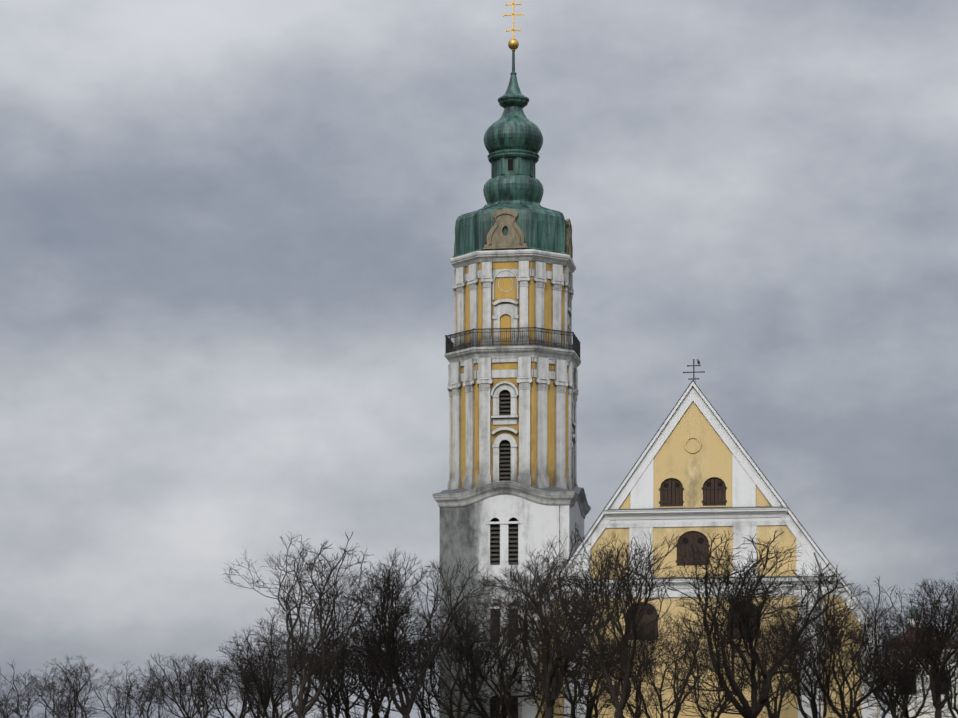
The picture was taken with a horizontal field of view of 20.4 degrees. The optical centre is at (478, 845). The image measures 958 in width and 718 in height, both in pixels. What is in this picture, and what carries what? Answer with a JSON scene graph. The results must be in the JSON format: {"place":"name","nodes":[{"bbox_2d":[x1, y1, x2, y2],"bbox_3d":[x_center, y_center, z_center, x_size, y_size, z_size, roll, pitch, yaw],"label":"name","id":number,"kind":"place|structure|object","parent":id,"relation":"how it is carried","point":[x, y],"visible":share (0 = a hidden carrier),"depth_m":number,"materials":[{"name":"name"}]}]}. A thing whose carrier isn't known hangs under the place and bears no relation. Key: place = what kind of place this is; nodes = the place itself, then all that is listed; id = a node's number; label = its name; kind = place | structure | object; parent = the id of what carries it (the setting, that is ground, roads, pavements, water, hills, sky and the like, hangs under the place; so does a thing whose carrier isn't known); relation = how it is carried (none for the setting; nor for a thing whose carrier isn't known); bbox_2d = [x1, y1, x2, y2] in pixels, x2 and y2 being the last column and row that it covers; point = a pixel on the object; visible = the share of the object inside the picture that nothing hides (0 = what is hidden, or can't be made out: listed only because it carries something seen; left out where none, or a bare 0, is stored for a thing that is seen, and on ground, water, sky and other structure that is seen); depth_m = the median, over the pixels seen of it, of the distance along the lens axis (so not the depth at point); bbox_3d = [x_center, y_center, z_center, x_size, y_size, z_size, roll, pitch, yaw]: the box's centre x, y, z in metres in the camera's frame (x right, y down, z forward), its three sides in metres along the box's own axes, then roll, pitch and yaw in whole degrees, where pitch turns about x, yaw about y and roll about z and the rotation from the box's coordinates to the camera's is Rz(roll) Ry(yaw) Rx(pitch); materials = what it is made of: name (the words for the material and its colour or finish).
{"place":"outdoors","nodes":[
{"label":"outdoors","id":0,"kind":"place"},
{"bbox_2d":[0,0,957,717],"label":"sky","id":1,"kind":"structure","parent":0,"point":[227,227],"materials":[{"name":"grey"}]},
{"bbox_3d":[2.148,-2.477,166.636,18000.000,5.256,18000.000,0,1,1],"label":"terrain","id":2,"kind":"structure","parent":0,"visible":0},
{"bbox_2d":[0,660,94,717],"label":"bare tree","id":3,"kind":"object","parent":2,"relation":"on","point":[4,714],"visible":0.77,"depth_m":205.04,"materials":[{"name":"black plant"}]},
{"bbox_2d":[8,654,128,717],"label":"bare tree","id":4,"kind":"object","parent":2,"relation":"on","point":[75,690],"visible":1,"depth_m":195.69,"materials":[{"name":"black plant"}]},
{"bbox_2d":[77,660,175,717],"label":"bare tree","id":5,"kind":"object","parent":2,"relation":"on","point":[129,696],"visible":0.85,"depth_m":209.25,"materials":[{"name":"black plant"}]},
{"bbox_2d":[141,652,234,717],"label":"bare tree","id":6,"kind":"object","parent":2,"relation":"on","point":[182,687],"visible":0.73,"depth_m":199.92,"materials":[{"name":"black plant"}]},
{"bbox_2d":[189,640,288,717],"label":"bare tree","id":7,"kind":"object","parent":2,"relation":"on","point":[228,688],"visible":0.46,"depth_m":189.71,"materials":[{"name":"black plant"}]},
{"bbox_2d":[217,640,326,717],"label":"bare tree","id":8,"kind":"object","parent":2,"relation":"on","point":[246,688],"visible":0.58,"depth_m":170.62,"materials":[{"name":"black plant"}]},
{"bbox_2d":[225,607,358,717],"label":"bare tree","id":9,"kind":"object","parent":2,"relation":"on","point":[271,690],"visible":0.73,"depth_m":157.23,"materials":[{"name":"black plant"}]},
{"bbox_2d":[219,532,400,717],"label":"bare tree","id":10,"kind":"object","parent":2,"relation":"on","point":[302,710],"visible":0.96,"depth_m":150.19,"materials":[{"name":"black plant"}]},
{"bbox_2d":[272,630,382,717],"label":"bare tree","id":11,"kind":"object","parent":2,"relation":"on","point":[328,707],"visible":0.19,"depth_m":165.51,"materials":[{"name":"black plant"}]},
{"bbox_2d":[271,594,423,717],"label":"bare tree","id":12,"kind":"object","parent":2,"relation":"on","point":[344,698],"visible":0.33,"depth_m":157.73,"materials":[{"name":"black plant"}]},
{"bbox_2d":[315,624,431,717],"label":"bare tree","id":13,"kind":"object","parent":2,"relation":"on","point":[389,701],"visible":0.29,"depth_m":161.49,"materials":[{"name":"black plant"}]},
{"bbox_2d":[317,546,498,717],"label":"bare tree","id":14,"kind":"object","parent":2,"relation":"on","point":[388,637],"visible":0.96,"depth_m":151.82,"materials":[{"name":"black plant"}]},
{"bbox_2d":[382,625,457,717],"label":"bare tree","id":15,"kind":"object","parent":2,"relation":"on","point":[423,711],"visible":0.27,"depth_m":163.07,"materials":[{"name":"black plant"}]},
{"bbox_2d":[385,583,525,717],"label":"bare tree","id":16,"kind":"object","parent":2,"relation":"on","point":[465,681],"visible":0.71,"depth_m":155.99,"materials":[{"name":"black plant"}]},
{"bbox_2d":[425,595,552,717],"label":"bare tree","id":17,"kind":"object","parent":2,"relation":"on","point":[481,707],"visible":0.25,"depth_m":159.04,"materials":[{"name":"black plant"}]},
{"bbox_2d":[439,494,583,717],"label":"tower shaft","id":18,"kind":"object","parent":2,"relation":"on","point":[494,534],"visible":0.27,"depth_m":162.61,"materials":[{"name":"white paint"}]},
{"bbox_2d":[432,480,590,518],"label":"cornice","id":19,"kind":"structure","parent":18,"relation":"on","point":[549,495],"depth_m":162.29,"materials":[{"name":"grey paint"}]},
{"bbox_2d":[444,345,580,490],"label":"tower middle section","id":20,"kind":"object","parent":19,"relation":"on","point":[512,413],"visible":0.94,"depth_m":162.82,"materials":[{"name":"white paint"}]},
{"bbox_2d":[445,327,580,357],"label":"balcony railing","id":21,"kind":"object","parent":20,"relation":"on","point":[449,344],"visible":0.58,"depth_m":162.90,"materials":[{"name":"metal"}]},
{"bbox_2d":[450,249,575,351],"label":"upper tower section","id":22,"kind":"object","parent":20,"relation":"on","point":[499,289],"visible":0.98,"depth_m":162.91,"materials":[{"name":"white paint"}]},
{"bbox_2d":[455,0,565,266],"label":"onion dome","id":23,"kind":"structure","parent":22,"relation":"on","point":[513,140],"depth_m":164.45,"materials":[{"name":"green metal"}]},
{"bbox_2d":[453,208,572,258],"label":"dormer gables","id":24,"kind":"structure","parent":23,"relation":"attached to","point":[496,238],"depth_m":162.59,"materials":[{"name":"beige paint"}]},
{"bbox_2d":[475,613,588,717],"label":"bare tree","id":25,"kind":"object","parent":2,"relation":"on","point":[508,705],"visible":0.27,"depth_m":157.18,"materials":[{"name":"black plant"}]},
{"bbox_2d":[469,545,644,717],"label":"bare tree","id":26,"kind":"object","parent":2,"relation":"on","point":[552,695],"visible":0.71,"depth_m":146.99,"materials":[{"name":"black plant"}]},
{"bbox_2d":[483,611,652,717],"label":"bare tree","id":27,"kind":"object","parent":2,"relation":"on","point":[589,708],"visible":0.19,"depth_m":150.96,"materials":[{"name":"black plant"}]},
{"bbox_2d":[528,531,689,717],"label":"bare tree","id":28,"kind":"object","parent":2,"relation":"on","point":[625,668],"visible":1,"depth_m":137.84,"materials":[{"name":"black plant"}]},
{"bbox_2d":[561,627,677,717],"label":"bare tree","id":29,"kind":"object","parent":2,"relation":"on","point":[635,713],"visible":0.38,"depth_m":147.38,"materials":[{"name":"black plant"}]},
{"bbox_2d":[566,602,735,717],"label":"bare tree","id":30,"kind":"object","parent":2,"relation":"on","point":[690,667],"visible":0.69,"depth_m":145.85,"materials":[{"name":"black plant"}]},
{"bbox_2d":[517,359,882,717],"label":"church gable facade","id":31,"kind":"structure","parent":2,"relation":"on","point":[695,475],"depth_m":158.98,"materials":[{"name":"yellow paint"}]},
{"bbox_2d":[650,615,775,717],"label":"bare tree","id":32,"kind":"object","parent":2,"relation":"on","point":[741,684],"visible":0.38,"depth_m":149.39,"materials":[{"name":"black plant"}]},
{"bbox_2d":[658,524,872,717],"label":"bare tree","id":33,"kind":"object","parent":2,"relation":"on","point":[739,600],"visible":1,"depth_m":134.70,"materials":[{"name":"black plant"}]},
{"bbox_2d":[736,618,826,717],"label":"bare tree","id":34,"kind":"object","parent":2,"relation":"on","point":[776,714],"visible":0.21,"depth_m":152.94,"materials":[{"name":"black plant"}]},
{"bbox_2d":[745,594,868,717],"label":"bare tree","id":35,"kind":"object","parent":2,"relation":"on","point":[812,706],"visible":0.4,"depth_m":142.72,"materials":[{"name":"black plant"}]},
{"bbox_2d":[760,577,935,717],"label":"bare tree","id":36,"kind":"object","parent":2,"relation":"on","point":[851,708],"visible":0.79,"depth_m":140.58,"materials":[{"name":"black plant"}]},
{"bbox_2d":[791,615,949,717],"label":"bare tree","id":37,"kind":"object","parent":2,"relation":"on","point":[857,713],"visible":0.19,"depth_m":149.14,"materials":[{"name":"black plant"}]},
{"bbox_2d":[817,606,957,717],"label":"bare tree","id":38,"kind":"object","parent":2,"relation":"on","point":[922,706],"visible":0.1,"depth_m":151.19,"materials":[{"name":"black plant"}]},
{"bbox_2d":[845,634,946,717],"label":"bare tree","id":39,"kind":"object","parent":2,"relation":"on","point":[899,677],"visible":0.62,"depth_m":143.52,"materials":[{"name":"black plant"}]},
{"bbox_2d":[865,572,957,717],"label":"bare tree","id":40,"kind":"object","parent":2,"relation":"on","point":[938,643],"visible":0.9,"depth_m":139.04,"materials":[{"name":"black plant"}]},
{"bbox_2d":[889,605,957,717],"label":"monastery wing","id":41,"kind":"structure","parent":2,"relation":"on","point":[912,713],"depth_m":176.44,"materials":[{"name":"paint"}]},
{"bbox_2d":[916,619,957,717],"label":"bare tree","id":42,"kind":"object","parent":2,"relation":"on","point":[951,706],"visible":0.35,"depth_m":149.40,"materials":[{"name":"black plant"}]},
{"bbox_2d":[941,602,957,695],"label":"bare tree","id":43,"kind":"object","parent":2,"relation":"on","point":[953,655],"visible":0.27,"depth_m":144.99,"materials":[{"name":"black plant"}]}
]}

